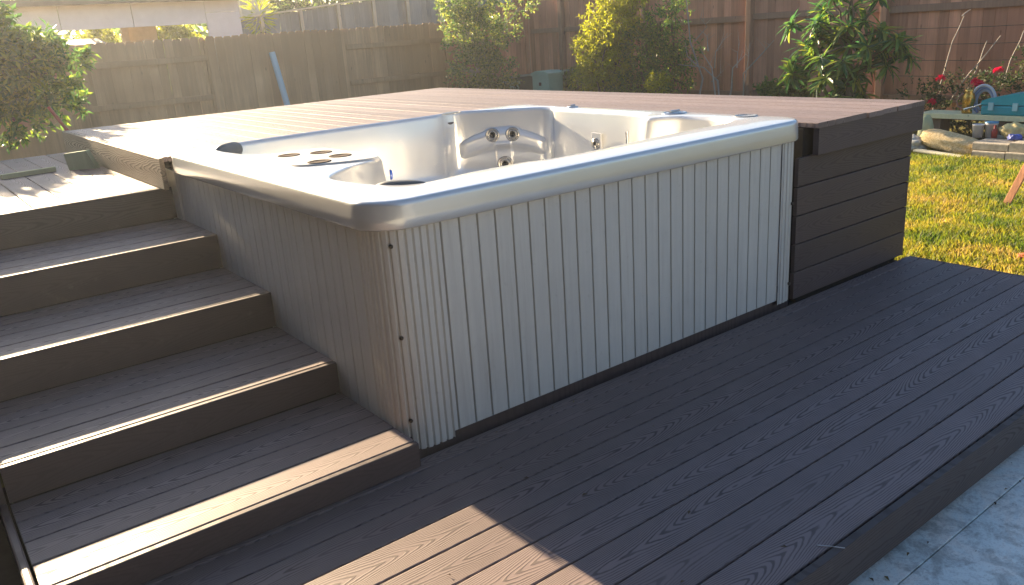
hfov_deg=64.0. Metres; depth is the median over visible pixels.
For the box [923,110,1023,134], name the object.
bench
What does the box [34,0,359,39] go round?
sky
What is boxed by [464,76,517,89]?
corner shrub
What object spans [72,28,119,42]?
neighbour bush
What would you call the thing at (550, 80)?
utility box
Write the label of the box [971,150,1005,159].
stone block
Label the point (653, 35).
green shrub
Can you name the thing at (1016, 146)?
stone block
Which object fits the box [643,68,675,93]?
sprig shrub
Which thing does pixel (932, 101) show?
rose bush
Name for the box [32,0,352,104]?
distant hedge
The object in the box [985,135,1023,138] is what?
stone block
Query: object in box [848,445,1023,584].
patio
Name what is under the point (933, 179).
grass
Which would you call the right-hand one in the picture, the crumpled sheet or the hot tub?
the crumpled sheet
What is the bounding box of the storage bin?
[509,69,573,90]
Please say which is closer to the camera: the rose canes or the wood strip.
the wood strip
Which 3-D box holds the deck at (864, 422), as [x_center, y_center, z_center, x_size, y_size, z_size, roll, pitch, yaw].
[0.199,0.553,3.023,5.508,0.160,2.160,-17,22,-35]
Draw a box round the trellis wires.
[895,24,1023,76]
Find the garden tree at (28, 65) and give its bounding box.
[0,0,101,153]
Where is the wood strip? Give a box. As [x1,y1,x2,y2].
[0,167,55,179]
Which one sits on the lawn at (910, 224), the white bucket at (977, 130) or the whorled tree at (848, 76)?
the whorled tree at (848, 76)
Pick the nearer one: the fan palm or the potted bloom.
the potted bloom
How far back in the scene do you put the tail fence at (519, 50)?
16.80 m
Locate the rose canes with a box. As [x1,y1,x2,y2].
[932,9,1023,109]
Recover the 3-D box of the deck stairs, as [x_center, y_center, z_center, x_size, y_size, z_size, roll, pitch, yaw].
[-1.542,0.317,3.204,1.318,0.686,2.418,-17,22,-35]
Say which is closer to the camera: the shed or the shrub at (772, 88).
the shrub at (772, 88)
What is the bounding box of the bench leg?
[917,115,933,147]
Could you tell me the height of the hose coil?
0.346 m
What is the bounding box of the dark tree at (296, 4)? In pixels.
[268,0,367,20]
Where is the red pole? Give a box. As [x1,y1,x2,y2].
[47,106,69,130]
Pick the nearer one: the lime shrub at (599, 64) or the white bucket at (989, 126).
the white bucket at (989, 126)
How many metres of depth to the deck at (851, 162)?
4.49 m
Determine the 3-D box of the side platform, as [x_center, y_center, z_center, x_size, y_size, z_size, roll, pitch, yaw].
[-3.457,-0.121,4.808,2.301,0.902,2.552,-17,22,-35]
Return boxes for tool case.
[981,92,1023,115]
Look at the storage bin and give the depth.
15.95 m
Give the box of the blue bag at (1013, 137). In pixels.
[1007,134,1022,140]
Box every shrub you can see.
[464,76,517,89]
[568,0,649,91]
[598,0,707,93]
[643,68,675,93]
[678,0,773,95]
[752,68,819,97]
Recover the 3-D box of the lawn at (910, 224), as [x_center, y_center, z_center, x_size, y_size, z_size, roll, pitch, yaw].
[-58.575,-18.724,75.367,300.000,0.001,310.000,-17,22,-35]
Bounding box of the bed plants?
[950,119,1023,139]
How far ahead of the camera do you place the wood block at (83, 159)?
5.23 m
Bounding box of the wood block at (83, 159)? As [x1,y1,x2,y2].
[64,150,99,169]
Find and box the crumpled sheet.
[911,134,927,150]
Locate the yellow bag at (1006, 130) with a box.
[999,122,1023,138]
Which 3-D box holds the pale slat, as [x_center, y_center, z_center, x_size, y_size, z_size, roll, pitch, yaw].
[4.448,-1.454,8.559,0.119,0.041,0.514,-14,21,-29]
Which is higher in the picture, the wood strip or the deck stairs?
the wood strip
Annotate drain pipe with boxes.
[269,52,289,105]
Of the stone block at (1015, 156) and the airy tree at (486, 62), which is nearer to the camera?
the stone block at (1015, 156)
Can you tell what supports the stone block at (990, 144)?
on the stone block at (991, 154)
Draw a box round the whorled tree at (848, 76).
[776,0,924,98]
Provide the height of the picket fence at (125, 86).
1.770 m
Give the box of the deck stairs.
[0,218,420,584]
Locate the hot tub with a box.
[165,104,797,458]
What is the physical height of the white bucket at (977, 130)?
0.135 m
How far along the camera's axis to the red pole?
6.16 m
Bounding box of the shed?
[238,0,268,26]
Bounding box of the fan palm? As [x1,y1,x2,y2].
[240,0,277,34]
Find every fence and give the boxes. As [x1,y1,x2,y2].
[0,22,451,160]
[240,0,530,60]
[445,0,530,87]
[528,0,1023,120]
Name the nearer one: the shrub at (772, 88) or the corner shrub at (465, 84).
the shrub at (772, 88)
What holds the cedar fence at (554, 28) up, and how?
on the lawn at (910, 224)
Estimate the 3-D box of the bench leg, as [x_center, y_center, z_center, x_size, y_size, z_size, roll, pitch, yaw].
[4.570,-1.775,9.055,0.198,0.372,0.198,-17,22,-35]
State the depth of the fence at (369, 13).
20.23 m
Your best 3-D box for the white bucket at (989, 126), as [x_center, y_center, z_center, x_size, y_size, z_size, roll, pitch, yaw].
[5.035,-1.717,8.612,0.132,0.164,0.132,-17,22,-35]
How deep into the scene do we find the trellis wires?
10.37 m
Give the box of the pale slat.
[913,148,963,157]
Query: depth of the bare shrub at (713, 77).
12.03 m
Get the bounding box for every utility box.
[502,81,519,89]
[531,70,563,90]
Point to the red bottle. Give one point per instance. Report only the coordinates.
(994, 132)
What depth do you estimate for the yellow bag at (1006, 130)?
8.38 m
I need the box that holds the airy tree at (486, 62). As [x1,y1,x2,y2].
[433,0,539,88]
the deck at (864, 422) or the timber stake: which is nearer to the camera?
the deck at (864, 422)
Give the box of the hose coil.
[963,84,996,113]
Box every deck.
[0,256,1023,584]
[62,88,924,300]
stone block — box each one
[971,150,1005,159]
[972,138,1018,151]
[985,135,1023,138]
[1005,152,1023,161]
[1009,139,1023,152]
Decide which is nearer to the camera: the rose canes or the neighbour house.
the rose canes
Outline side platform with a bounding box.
[0,152,176,250]
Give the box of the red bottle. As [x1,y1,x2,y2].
[991,125,997,137]
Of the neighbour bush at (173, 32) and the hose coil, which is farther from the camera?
the neighbour bush at (173, 32)
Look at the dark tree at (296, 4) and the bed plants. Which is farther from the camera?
the dark tree at (296, 4)
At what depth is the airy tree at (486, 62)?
14.63 m
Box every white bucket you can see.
[972,124,984,137]
[984,121,998,137]
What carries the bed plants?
on the lawn at (910, 224)
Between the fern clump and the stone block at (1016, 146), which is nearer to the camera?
the stone block at (1016, 146)
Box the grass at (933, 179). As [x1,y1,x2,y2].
[894,139,1023,274]
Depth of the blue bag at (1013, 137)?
8.22 m
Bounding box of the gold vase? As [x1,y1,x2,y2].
[961,89,974,113]
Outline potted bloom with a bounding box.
[971,81,982,87]
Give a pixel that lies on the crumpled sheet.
(916, 142)
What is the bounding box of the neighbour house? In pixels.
[1,0,242,72]
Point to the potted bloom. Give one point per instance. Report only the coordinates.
(977, 83)
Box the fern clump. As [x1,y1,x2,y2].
[562,62,602,91]
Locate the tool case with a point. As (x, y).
(1009, 105)
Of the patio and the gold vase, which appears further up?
the gold vase
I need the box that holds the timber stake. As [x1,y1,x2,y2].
[1003,164,1023,204]
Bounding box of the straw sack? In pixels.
[920,129,978,155]
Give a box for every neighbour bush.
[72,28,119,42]
[156,24,203,94]
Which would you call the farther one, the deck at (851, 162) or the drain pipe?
the drain pipe
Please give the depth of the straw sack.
8.60 m
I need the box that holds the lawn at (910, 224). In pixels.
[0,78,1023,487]
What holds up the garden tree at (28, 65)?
on the lawn at (910, 224)
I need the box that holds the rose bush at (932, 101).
[892,45,1023,129]

